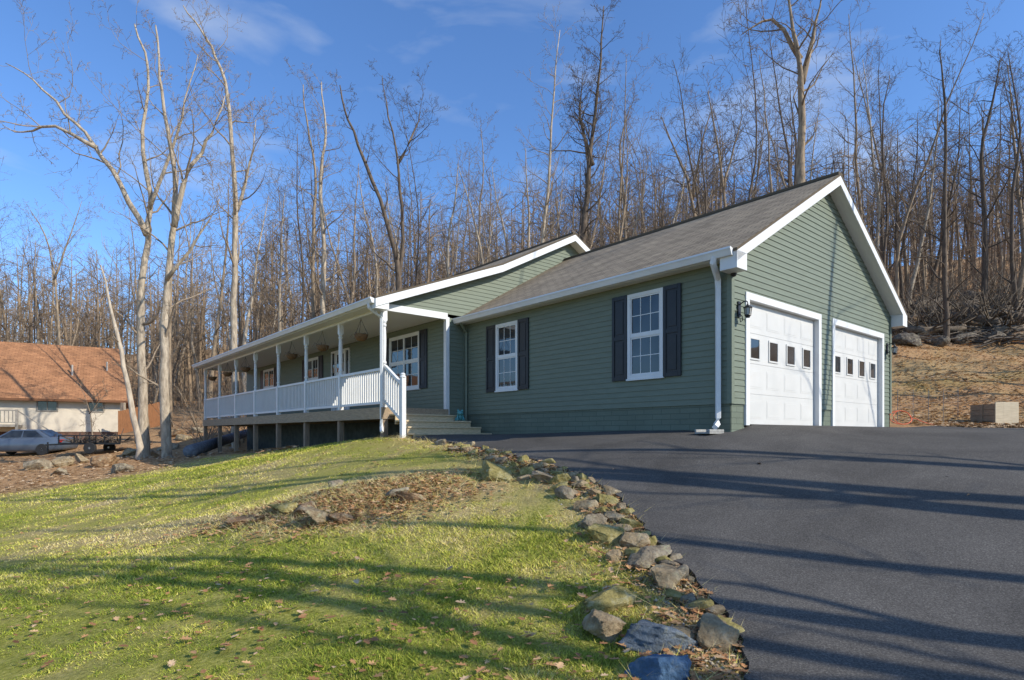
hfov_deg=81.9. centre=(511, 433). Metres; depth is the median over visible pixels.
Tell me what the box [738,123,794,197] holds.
bare tree
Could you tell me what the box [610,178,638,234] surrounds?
bare tree
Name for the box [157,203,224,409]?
bare tree
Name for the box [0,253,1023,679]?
ground
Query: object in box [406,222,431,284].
bare tree
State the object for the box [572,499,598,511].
border stone
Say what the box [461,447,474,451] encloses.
border stone
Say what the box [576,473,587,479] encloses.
border stone
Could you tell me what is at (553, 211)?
bare tree
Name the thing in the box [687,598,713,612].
border stone
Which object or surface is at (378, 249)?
bare tree
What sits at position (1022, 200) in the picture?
bare tree
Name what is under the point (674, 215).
bare tree
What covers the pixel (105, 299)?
bare tree
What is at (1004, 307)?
bare shrub
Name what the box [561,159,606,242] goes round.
bare tree
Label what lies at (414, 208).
bare tree
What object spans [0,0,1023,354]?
sky
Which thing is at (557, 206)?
bare tree
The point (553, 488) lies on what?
border stone
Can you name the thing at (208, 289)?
bare tree
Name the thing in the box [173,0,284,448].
bare tree
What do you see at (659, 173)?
bare tree
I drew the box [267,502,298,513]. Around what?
border stone
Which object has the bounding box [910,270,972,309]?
bare shrub
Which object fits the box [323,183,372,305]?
bare tree
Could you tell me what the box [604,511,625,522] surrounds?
border stone
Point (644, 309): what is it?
window
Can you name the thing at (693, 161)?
bare tree
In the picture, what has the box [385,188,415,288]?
bare tree
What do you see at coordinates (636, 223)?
bare tree
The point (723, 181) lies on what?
bare tree
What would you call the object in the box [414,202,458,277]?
bare tree
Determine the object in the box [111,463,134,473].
boulder
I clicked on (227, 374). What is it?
hanging basket
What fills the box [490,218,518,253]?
bare tree
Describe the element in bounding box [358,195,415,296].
bare tree
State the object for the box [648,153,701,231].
bare tree
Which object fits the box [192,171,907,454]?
green house
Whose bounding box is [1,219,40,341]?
bare tree
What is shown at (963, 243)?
bare tree
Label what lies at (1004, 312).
bare shrub
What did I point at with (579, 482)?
border stone
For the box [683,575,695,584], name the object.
border stone
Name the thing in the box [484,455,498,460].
border stone
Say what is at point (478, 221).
bare tree
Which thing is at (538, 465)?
border stone
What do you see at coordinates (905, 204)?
bare tree
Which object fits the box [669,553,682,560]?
border stone
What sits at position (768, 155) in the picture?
bare tree
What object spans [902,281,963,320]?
bare shrub
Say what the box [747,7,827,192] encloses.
bare tree
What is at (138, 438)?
bare tree
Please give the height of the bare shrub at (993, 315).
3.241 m
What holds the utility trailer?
on the ground at (528, 505)
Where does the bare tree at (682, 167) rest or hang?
on the ground at (528, 505)
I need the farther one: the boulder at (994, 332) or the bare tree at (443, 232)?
the bare tree at (443, 232)
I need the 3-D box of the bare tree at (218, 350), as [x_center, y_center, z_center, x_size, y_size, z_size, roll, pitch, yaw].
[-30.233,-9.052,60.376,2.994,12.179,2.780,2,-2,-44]
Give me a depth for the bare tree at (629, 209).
58.66 m
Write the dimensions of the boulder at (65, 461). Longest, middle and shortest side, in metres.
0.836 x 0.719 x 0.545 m
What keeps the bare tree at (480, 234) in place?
on the ground at (528, 505)
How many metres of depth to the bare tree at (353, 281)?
39.74 m
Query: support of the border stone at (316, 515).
on the ground at (528, 505)
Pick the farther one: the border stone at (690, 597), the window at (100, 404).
the window at (100, 404)
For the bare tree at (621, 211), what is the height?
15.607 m
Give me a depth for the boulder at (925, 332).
36.59 m
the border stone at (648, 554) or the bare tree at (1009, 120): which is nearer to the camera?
the border stone at (648, 554)
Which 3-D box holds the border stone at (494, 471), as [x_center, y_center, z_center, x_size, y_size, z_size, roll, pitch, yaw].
[-0.145,0.599,8.322,0.652,0.252,0.538,17,16,0]
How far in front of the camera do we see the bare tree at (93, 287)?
75.10 m
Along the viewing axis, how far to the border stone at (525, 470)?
8.25 m
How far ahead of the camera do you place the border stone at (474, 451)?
10.15 m
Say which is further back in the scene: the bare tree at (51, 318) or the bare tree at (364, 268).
the bare tree at (51, 318)
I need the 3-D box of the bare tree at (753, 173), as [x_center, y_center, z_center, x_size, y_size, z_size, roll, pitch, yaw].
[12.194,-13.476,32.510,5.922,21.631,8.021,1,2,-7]
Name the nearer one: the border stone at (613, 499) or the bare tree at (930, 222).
the border stone at (613, 499)
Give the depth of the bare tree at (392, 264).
45.32 m
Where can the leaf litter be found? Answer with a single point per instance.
(984, 425)
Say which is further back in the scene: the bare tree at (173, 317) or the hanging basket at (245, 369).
the bare tree at (173, 317)
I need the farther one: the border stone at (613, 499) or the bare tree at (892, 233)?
the bare tree at (892, 233)
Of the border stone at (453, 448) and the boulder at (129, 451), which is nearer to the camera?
the border stone at (453, 448)
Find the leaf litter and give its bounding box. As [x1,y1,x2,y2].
[0,333,1023,493]
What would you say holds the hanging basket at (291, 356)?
hanging from the green house at (784, 306)
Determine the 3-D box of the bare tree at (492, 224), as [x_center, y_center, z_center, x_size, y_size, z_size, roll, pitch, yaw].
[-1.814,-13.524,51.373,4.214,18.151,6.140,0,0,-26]
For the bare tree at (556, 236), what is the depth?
45.14 m
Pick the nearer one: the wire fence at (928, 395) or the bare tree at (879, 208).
the wire fence at (928, 395)
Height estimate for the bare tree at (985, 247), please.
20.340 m
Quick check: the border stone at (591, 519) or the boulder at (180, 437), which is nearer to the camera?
the border stone at (591, 519)
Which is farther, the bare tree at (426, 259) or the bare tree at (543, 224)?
the bare tree at (426, 259)
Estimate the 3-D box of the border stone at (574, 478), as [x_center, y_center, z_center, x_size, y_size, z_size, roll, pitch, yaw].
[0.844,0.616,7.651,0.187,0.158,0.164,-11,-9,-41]
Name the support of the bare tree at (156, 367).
on the ground at (528, 505)
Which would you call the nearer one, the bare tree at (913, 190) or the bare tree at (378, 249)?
the bare tree at (378, 249)
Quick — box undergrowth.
[127,246,1023,442]
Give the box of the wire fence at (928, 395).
[897,389,955,422]
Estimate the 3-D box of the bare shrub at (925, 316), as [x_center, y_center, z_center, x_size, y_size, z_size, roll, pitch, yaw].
[26.691,-8.077,38.117,4.351,3.156,2.688,0,0,-39]
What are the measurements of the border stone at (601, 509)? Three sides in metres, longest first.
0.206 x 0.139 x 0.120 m
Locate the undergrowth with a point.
(892, 277)
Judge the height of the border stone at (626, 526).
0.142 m
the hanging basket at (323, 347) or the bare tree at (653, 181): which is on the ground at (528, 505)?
the bare tree at (653, 181)
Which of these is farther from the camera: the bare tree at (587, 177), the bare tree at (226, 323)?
the bare tree at (226, 323)
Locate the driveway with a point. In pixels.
(846, 553)
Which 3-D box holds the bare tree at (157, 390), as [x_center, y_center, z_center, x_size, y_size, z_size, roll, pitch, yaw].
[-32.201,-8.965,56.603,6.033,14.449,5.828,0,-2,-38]
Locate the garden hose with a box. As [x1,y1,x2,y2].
[890,410,932,424]
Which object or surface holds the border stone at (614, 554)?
on the ground at (528, 505)
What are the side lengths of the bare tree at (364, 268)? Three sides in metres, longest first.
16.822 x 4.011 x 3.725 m
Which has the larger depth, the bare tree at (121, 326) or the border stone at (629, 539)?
the bare tree at (121, 326)
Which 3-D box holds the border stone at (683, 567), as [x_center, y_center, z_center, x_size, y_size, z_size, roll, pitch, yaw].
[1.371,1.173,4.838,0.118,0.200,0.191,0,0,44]
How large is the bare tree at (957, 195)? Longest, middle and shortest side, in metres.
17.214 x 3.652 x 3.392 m
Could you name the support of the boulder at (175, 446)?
on the ground at (528, 505)
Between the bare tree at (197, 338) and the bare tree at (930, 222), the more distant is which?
the bare tree at (197, 338)
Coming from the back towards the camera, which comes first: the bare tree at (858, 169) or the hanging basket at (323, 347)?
the bare tree at (858, 169)
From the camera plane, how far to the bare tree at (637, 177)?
46.12 m
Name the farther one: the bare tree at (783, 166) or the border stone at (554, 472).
the bare tree at (783, 166)
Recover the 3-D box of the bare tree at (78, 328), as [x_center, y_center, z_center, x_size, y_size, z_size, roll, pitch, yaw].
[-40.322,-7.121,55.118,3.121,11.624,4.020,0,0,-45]
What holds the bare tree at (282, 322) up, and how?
on the ground at (528, 505)
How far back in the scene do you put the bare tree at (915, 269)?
47.39 m
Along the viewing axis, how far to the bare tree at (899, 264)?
40.81 m
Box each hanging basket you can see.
[206,368,216,380]
[222,363,233,376]
[240,357,250,371]
[285,343,300,359]
[312,331,328,350]
[350,320,367,340]
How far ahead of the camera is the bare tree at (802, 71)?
24.88 m
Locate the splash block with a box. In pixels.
[695,429,723,433]
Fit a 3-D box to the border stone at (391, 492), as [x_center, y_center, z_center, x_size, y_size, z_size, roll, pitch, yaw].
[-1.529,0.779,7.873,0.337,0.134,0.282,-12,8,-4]
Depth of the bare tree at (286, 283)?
69.53 m
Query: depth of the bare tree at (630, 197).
60.28 m
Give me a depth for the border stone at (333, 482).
9.36 m
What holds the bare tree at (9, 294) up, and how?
on the ground at (528, 505)
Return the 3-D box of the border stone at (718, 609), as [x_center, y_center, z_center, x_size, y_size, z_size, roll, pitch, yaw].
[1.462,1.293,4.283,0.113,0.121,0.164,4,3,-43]
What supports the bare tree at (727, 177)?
on the ground at (528, 505)
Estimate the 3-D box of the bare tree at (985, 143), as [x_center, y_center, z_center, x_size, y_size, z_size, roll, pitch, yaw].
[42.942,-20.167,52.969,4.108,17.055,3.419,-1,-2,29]
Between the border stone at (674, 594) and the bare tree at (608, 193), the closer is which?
the border stone at (674, 594)
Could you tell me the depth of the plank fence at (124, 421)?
40.60 m
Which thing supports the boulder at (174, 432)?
on the ground at (528, 505)
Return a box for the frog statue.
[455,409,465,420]
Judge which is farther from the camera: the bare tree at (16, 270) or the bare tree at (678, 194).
the bare tree at (16, 270)
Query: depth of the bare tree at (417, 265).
39.04 m
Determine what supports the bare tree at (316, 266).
on the ground at (528, 505)
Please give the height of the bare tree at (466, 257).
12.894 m
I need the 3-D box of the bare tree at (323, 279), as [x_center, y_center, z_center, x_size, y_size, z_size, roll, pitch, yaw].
[-11.334,-11.462,35.983,4.589,23.103,5.200,0,0,44]
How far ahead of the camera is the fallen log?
25.03 m
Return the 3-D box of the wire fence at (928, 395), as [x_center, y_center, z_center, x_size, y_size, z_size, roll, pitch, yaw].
[14.114,-0.905,20.000,2.750,1.368,0.015,0,0,-17]
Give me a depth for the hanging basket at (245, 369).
22.52 m
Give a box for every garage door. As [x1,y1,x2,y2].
[744,291,821,425]
[831,318,883,426]
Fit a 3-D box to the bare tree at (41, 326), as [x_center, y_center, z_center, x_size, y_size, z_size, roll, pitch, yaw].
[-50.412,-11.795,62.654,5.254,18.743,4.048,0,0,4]
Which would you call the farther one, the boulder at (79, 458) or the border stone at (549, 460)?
the boulder at (79, 458)
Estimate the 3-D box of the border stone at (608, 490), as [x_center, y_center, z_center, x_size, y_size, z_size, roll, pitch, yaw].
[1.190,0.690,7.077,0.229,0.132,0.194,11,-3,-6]
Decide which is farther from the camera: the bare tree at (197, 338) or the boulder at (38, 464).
the bare tree at (197, 338)
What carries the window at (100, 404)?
in the neighbour house at (39, 389)
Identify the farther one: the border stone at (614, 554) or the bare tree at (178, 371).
the bare tree at (178, 371)
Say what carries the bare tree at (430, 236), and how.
on the ground at (528, 505)
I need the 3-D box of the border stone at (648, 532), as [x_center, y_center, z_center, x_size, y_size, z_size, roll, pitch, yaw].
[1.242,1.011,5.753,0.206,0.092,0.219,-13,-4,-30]
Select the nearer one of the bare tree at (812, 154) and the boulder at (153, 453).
the boulder at (153, 453)
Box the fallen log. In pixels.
[183,429,246,456]
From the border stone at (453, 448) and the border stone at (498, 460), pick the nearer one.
the border stone at (498, 460)
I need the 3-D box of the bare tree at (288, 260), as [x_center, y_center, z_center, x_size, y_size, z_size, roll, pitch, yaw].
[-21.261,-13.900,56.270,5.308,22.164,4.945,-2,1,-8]
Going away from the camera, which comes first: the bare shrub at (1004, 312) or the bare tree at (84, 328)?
the bare shrub at (1004, 312)
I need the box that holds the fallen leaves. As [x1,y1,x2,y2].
[0,437,969,679]
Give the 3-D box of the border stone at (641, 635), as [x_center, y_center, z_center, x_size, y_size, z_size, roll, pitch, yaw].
[0.936,1.352,3.868,0.461,0.241,0.356,0,0,-31]
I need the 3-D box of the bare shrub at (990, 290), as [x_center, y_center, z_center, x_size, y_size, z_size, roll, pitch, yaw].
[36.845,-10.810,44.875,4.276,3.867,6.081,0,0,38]
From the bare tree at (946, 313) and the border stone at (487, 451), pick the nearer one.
the border stone at (487, 451)
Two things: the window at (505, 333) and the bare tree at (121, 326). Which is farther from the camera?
the bare tree at (121, 326)
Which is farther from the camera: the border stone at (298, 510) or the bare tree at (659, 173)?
the bare tree at (659, 173)
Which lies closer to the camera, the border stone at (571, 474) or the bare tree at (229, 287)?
the border stone at (571, 474)
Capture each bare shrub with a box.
[899,289,956,319]
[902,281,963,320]
[903,292,975,333]
[906,289,958,324]
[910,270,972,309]
[910,270,996,313]
[922,283,1023,327]
[934,284,1023,325]
[955,290,1023,331]
[959,280,1023,319]
[963,268,1023,304]
[968,274,1023,316]
[971,271,1023,295]
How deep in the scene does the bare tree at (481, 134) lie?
45.98 m
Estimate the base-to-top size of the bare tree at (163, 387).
18.717 m
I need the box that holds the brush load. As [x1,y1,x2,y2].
[60,428,134,442]
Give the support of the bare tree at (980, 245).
on the ground at (528, 505)
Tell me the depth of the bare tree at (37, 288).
79.19 m
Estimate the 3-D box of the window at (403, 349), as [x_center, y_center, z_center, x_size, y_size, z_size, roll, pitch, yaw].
[-3.112,-2.042,16.971,0.055,1.615,1.740,0,0,-40]
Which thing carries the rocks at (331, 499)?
on the ground at (528, 505)
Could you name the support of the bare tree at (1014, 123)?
on the ground at (528, 505)
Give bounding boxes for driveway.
[407,425,1023,679]
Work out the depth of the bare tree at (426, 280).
46.73 m
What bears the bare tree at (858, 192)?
on the ground at (528, 505)
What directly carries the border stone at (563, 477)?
on the ground at (528, 505)
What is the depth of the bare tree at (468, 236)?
69.07 m
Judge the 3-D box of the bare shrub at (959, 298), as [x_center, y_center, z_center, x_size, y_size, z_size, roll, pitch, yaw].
[33.407,-9.995,42.392,10.026,3.659,3.276,0,0,-17]
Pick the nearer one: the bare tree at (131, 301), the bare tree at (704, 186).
the bare tree at (704, 186)
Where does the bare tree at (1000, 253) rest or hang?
on the ground at (528, 505)
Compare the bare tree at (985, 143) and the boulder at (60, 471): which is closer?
the boulder at (60, 471)
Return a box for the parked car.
[0,429,77,454]
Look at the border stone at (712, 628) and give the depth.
3.81 m
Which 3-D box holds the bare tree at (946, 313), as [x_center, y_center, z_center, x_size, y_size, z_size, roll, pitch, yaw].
[25.904,-15.419,35.591,4.776,20.510,4.723,0,0,-21]
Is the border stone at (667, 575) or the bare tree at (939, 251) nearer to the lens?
the border stone at (667, 575)
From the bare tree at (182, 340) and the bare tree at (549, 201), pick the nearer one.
the bare tree at (549, 201)
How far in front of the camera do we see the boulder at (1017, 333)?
34.94 m
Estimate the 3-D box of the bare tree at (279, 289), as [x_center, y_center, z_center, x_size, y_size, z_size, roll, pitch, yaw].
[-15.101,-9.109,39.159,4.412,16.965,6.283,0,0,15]
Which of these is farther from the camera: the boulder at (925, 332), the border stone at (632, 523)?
the boulder at (925, 332)
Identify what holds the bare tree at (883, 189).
on the ground at (528, 505)
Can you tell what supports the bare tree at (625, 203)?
on the ground at (528, 505)
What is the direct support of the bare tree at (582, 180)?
on the ground at (528, 505)
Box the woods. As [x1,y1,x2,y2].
[0,84,1023,404]
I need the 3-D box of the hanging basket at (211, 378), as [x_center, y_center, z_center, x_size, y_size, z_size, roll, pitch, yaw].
[-13.400,-2.685,26.386,0.380,0.610,0.485,0,0,-1]
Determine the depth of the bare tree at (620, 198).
30.63 m
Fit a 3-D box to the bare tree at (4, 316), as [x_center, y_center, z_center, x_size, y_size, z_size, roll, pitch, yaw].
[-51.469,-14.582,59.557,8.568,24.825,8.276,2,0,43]
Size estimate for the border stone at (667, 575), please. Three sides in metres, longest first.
0.285 x 0.262 x 0.223 m
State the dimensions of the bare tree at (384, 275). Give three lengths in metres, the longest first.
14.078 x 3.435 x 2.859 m
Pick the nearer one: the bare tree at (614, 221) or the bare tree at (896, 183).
the bare tree at (614, 221)
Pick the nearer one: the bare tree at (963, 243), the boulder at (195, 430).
the boulder at (195, 430)
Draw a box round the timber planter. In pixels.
[970,402,1018,424]
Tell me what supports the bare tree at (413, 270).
on the ground at (528, 505)
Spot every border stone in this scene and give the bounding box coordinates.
[224,513,259,525]
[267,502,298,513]
[292,501,317,515]
[301,506,331,524]
[328,479,343,486]
[328,512,356,523]
[385,487,408,497]
[395,491,425,502]
[434,439,446,444]
[447,447,458,450]
[459,444,470,450]
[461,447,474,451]
[465,449,477,455]
[481,460,513,480]
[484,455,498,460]
[485,449,498,453]
[495,456,506,463]
[510,462,518,467]
[516,455,529,462]
[517,474,530,480]
[520,467,535,475]
[532,462,543,469]
[532,470,553,482]
[540,458,555,462]
[548,481,567,492]
[549,470,559,475]
[549,473,570,483]
[554,485,577,498]
[564,472,576,476]
[571,476,578,483]
[571,479,588,487]
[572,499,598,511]
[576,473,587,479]
[577,513,607,528]
[582,609,625,643]
[584,585,637,612]
[585,523,623,545]
[586,477,595,483]
[590,489,602,495]
[595,506,609,513]
[596,493,619,505]
[602,485,621,494]
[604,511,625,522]
[606,549,622,562]
[614,524,632,531]
[616,503,625,508]
[618,619,698,653]
[619,508,634,515]
[619,532,649,547]
[621,517,642,528]
[624,547,639,558]
[624,654,691,679]
[626,544,671,569]
[638,530,650,535]
[649,535,656,545]
[651,564,686,591]
[655,555,671,561]
[659,560,679,566]
[665,589,685,602]
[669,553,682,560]
[670,626,694,639]
[677,564,688,583]
[679,593,696,604]
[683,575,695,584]
[684,598,708,613]
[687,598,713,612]
[696,613,739,654]
[705,604,724,614]
[717,615,744,632]
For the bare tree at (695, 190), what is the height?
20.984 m
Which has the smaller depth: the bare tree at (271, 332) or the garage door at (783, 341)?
the garage door at (783, 341)
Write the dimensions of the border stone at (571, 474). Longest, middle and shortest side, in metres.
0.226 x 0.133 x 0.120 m
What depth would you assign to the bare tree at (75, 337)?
58.41 m
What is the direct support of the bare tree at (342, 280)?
on the ground at (528, 505)
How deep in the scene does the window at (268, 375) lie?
25.93 m
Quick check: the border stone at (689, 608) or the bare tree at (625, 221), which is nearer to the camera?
the border stone at (689, 608)
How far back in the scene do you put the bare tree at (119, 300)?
70.04 m
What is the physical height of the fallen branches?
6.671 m
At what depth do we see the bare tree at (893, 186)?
61.18 m
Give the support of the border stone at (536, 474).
on the ground at (528, 505)
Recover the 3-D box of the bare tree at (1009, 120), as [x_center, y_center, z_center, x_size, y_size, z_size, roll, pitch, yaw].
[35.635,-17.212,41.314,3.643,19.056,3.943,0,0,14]
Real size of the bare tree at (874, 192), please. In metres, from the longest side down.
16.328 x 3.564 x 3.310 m
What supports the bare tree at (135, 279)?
on the ground at (528, 505)
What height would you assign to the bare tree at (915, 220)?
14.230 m
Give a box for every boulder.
[23,458,55,470]
[50,467,69,475]
[52,456,74,466]
[75,453,88,462]
[90,454,118,467]
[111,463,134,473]
[122,448,136,455]
[151,449,160,457]
[156,443,179,450]
[171,428,186,436]
[175,434,191,440]
[191,427,203,432]
[892,333,922,345]
[916,330,931,338]
[924,335,949,346]
[950,333,976,343]
[968,320,983,329]
[983,331,1005,339]
[1010,331,1023,342]
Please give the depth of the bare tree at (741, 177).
49.93 m
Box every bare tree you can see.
[0,0,231,457]
[0,156,51,341]
[0,227,46,341]
[0,265,12,331]
[0,267,16,339]
[1,208,80,344]
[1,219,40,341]
[2,249,52,335]
[3,243,58,342]
[8,238,54,343]
[11,178,106,344]
[11,229,60,343]
[34,225,99,345]
[34,258,107,345]
[36,237,68,344]
[37,246,66,344]
[45,265,79,336]
[60,298,99,346]
[68,240,130,347]
[69,301,101,345]
[72,276,100,344]
[74,246,109,347]
[76,377,114,437]
[88,246,143,459]
[92,236,161,369]
[98,235,138,360]
[99,295,111,346]
[101,10,255,458]
[104,195,176,428]
[104,269,132,347]
[108,219,163,403]
[108,270,158,406]
[117,260,149,384]
[145,276,181,397]
[146,105,195,427]
[149,268,207,402]
[153,273,194,400]
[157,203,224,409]
[171,291,204,376]
[172,194,210,397]
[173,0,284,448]
[173,238,226,362]
[173,280,211,385]
[180,284,210,387]
[183,227,237,350]
[183,253,215,376]
[184,292,211,385]
[196,151,243,419]
[202,286,227,396]
[211,246,248,335]
[212,173,301,391]
[213,268,237,334]
[240,213,279,338]
[241,161,319,331]
[244,250,310,335]
[245,216,308,337]
[245,233,279,340]
[245,235,271,329]
[246,169,337,334]
[251,271,276,339]
[262,98,338,322]
[262,224,299,330]
[263,256,300,332]
[264,56,365,324]
[264,172,308,326]
[269,62,360,319]
[269,169,345,330]
[269,196,340,320]
[270,214,326,319]
[274,148,350,313]
[287,214,338,321]
[288,144,395,311]
[293,137,386,310]
[306,207,362,309]
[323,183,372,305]
[326,61,449,290]
[327,191,381,308]
[335,165,399,297]
[348,218,380,299]
[355,237,372,299]
[355,242,386,293]
[358,182,409,297]
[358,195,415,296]
[358,203,407,293]
[369,169,421,285]
[373,247,394,296]
[374,83,448,287]
[374,222,420,293]
[380,195,412,290]
[383,184,423,287]
[384,140,435,282]
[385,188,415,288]
[402,238,427,288]
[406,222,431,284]
[406,228,440,285]
[408,150,494,281]
[410,231,441,284]
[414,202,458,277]
[417,212,463,276]
[422,214,461,276]
[422,216,450,279]
[423,190,459,277]
[428,147,518,269]
[433,168,480,276]
[440,139,488,270]
[452,237,476,271]
[456,157,518,264]
[456,221,499,268]
[457,192,499,269]
[458,203,486,267]
[460,103,498,265]
[464,173,520,265]
[470,181,520,259]
[470,201,501,258]
[471,158,524,257]
[485,137,569,252]
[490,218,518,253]
[504,2,583,251]
[509,142,572,254]
[513,213,530,249]
[528,0,625,247]
[533,174,570,239]
[534,174,588,245]
[535,85,643,248]
[538,156,574,243]
[545,145,611,248]
[555,200,579,234]
[558,105,617,246]
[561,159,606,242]
[563,37,672,249]
[587,78,650,245]
[589,156,632,241]
[590,172,618,244]
[593,162,637,248]
[595,108,659,246]
[596,184,632,246]
[601,109,667,234]
[602,165,649,244]
[603,181,637,236]
[609,185,653,236]
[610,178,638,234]
[611,180,651,234]
[613,149,670,241]
[621,157,691,239]
[633,130,685,228]
[638,151,715,231]
[638,172,667,229]
[640,73,743,225]
[645,135,674,215]
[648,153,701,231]
[654,38,734,223]
[656,126,737,223]
[662,153,693,217]
[664,133,713,219]
[666,102,748,216]
[669,175,703,224]
[670,116,711,210]
[680,0,805,213]
[681,65,773,208]
[685,159,714,219]
[699,137,739,210]
[701,0,870,184]
[705,135,752,204]
[720,51,805,200]
[730,106,779,202]
[732,151,764,200]
[733,100,786,202]
[735,40,797,192]
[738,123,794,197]
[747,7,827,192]
[761,53,859,186]
[773,144,789,189]
[774,132,810,186]
[795,81,832,179]
[808,0,919,241]
[810,147,853,196]
[818,122,859,200]
[824,21,937,296]
[841,31,914,248]
[844,128,875,231]
[849,148,872,222]
[849,154,874,217]
[853,36,911,258]
[858,65,926,296]
[858,103,918,275]
[859,140,888,237]
[864,0,1023,333]
[865,142,902,228]
[867,140,939,306]
[874,126,933,252]
[877,162,908,295]
[878,157,905,274]
[880,28,994,344]
[893,98,953,282]
[894,160,921,281]
[895,175,933,270]
[900,92,972,309]
[901,157,935,262]
[914,148,948,288]
[917,99,973,301]
[918,78,1002,297]
[920,180,947,265]
[929,161,988,285]
[931,34,1023,304]
[937,126,989,273]
[938,123,979,283]
[947,31,1023,310]
[951,142,1005,278]
[954,171,1003,286]
[963,118,1016,281]
[973,146,1020,288]
[976,66,1022,266]
[983,49,1023,304]
[986,56,1023,225]
[986,77,1023,230]
[988,59,1023,214]
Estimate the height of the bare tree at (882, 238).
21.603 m
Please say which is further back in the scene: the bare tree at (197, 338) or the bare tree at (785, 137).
the bare tree at (197, 338)
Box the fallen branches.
[892,299,1023,347]
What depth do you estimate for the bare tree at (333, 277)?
53.83 m
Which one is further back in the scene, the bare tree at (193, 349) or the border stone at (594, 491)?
the bare tree at (193, 349)
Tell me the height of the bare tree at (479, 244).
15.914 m
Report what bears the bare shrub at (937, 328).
on the ground at (528, 505)
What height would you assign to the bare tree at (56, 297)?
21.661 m
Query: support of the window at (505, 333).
in the green house at (784, 306)
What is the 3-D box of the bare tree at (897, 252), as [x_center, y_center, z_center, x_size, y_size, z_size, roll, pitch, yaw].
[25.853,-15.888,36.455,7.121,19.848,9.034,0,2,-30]
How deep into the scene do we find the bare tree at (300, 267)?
37.68 m
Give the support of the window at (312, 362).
in the green house at (784, 306)
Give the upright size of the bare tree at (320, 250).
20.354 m
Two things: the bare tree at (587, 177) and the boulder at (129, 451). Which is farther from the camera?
the bare tree at (587, 177)
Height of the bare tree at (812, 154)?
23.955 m
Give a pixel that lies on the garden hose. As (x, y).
(908, 414)
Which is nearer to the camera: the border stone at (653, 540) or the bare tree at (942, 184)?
the border stone at (653, 540)
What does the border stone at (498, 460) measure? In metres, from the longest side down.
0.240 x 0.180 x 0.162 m
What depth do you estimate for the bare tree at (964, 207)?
60.88 m
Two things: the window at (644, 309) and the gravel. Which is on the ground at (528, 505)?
the gravel
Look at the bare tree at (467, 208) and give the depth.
65.61 m
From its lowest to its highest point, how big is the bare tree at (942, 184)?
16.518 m
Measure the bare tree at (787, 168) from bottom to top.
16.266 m
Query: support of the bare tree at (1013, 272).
on the ground at (528, 505)
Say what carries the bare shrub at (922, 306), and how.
on the ground at (528, 505)
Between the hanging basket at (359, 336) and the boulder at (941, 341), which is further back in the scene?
the boulder at (941, 341)
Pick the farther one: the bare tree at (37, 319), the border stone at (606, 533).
the bare tree at (37, 319)
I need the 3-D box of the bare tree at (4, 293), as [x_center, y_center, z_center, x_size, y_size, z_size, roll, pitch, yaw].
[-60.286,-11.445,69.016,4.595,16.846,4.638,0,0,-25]
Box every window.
[36,401,57,411]
[88,402,103,411]
[263,368,273,388]
[308,357,317,380]
[389,331,418,390]
[494,320,518,391]
[626,287,664,380]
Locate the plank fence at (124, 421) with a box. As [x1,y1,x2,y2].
[118,402,159,434]
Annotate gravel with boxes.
[441,446,743,678]
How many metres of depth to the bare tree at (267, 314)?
61.55 m
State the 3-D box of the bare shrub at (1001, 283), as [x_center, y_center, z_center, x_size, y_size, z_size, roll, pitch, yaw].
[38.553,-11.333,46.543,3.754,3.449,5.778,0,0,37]
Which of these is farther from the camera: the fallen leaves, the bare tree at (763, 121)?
the bare tree at (763, 121)
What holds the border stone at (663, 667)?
on the ground at (528, 505)
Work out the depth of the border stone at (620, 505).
6.50 m
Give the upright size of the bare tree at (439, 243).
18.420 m
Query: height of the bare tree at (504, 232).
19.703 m
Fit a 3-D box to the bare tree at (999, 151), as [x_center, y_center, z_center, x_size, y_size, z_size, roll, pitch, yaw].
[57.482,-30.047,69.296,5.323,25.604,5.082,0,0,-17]
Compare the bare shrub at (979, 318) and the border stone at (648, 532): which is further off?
the bare shrub at (979, 318)
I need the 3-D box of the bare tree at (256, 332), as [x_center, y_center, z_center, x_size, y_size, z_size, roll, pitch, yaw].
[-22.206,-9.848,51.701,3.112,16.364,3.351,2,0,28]
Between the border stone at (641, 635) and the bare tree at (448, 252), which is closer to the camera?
the border stone at (641, 635)
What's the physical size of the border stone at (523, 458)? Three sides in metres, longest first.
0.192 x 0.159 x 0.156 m
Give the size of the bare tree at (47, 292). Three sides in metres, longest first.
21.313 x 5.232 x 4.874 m
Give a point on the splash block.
(709, 431)
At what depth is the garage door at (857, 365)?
13.61 m
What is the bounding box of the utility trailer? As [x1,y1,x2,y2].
[45,435,135,453]
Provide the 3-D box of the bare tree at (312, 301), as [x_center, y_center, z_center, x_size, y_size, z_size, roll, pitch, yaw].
[-12.321,-11.825,36.734,5.912,23.341,4.705,0,0,-25]
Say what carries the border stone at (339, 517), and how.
on the ground at (528, 505)
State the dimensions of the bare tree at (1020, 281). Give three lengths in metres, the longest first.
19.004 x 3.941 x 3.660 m
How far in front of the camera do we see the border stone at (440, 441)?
11.75 m
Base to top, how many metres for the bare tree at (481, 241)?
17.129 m
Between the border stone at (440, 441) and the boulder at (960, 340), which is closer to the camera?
the border stone at (440, 441)
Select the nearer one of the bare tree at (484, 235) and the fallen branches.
the fallen branches
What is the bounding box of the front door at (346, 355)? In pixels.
[331,347,349,410]
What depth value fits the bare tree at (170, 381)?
37.17 m
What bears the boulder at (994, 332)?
on the ground at (528, 505)
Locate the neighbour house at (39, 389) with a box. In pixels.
[0,341,135,439]

